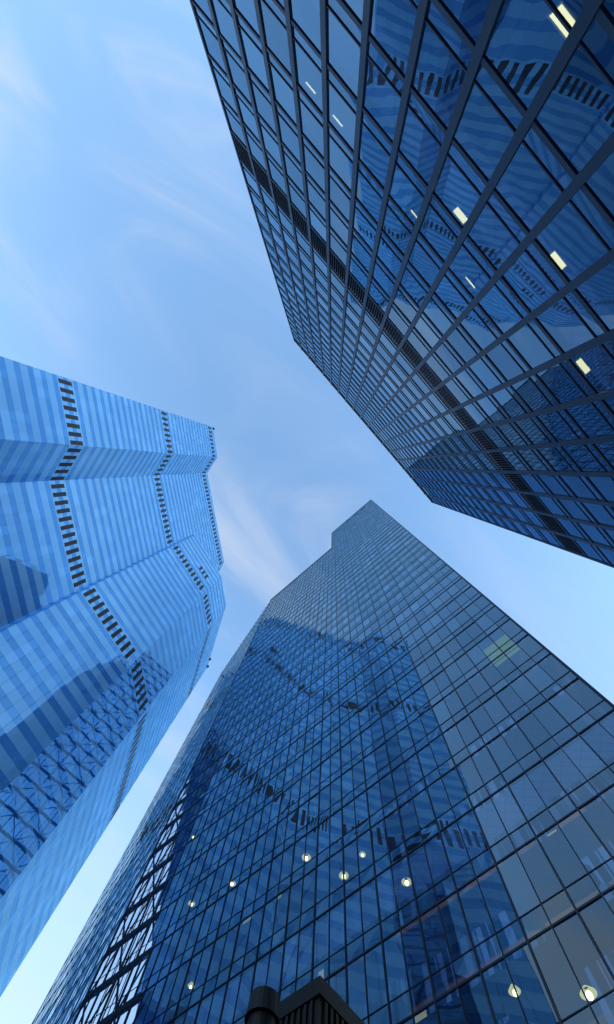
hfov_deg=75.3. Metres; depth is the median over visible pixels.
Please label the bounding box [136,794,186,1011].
tower shell
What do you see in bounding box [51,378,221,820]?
tower slots
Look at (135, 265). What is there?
sky
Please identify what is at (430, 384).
tower interior
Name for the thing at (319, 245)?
tower louvres
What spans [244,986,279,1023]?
column
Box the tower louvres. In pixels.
[233,135,583,554]
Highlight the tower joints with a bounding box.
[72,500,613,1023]
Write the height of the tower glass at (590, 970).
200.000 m
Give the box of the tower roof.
[306,354,421,489]
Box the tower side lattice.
[32,600,270,1023]
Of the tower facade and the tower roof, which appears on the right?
the tower roof
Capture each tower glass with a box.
[134,500,613,1023]
[193,0,613,565]
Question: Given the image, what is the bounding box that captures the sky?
[0,0,613,1023]
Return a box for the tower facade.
[0,356,225,996]
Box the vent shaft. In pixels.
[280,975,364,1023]
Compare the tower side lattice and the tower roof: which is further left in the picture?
the tower side lattice
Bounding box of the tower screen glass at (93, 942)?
[33,605,267,1023]
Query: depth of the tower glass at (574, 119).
25.84 m
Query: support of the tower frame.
on the ground
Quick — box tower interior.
[258,179,545,522]
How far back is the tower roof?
115.83 m
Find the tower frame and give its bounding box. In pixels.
[189,0,613,567]
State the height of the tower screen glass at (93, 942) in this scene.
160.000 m

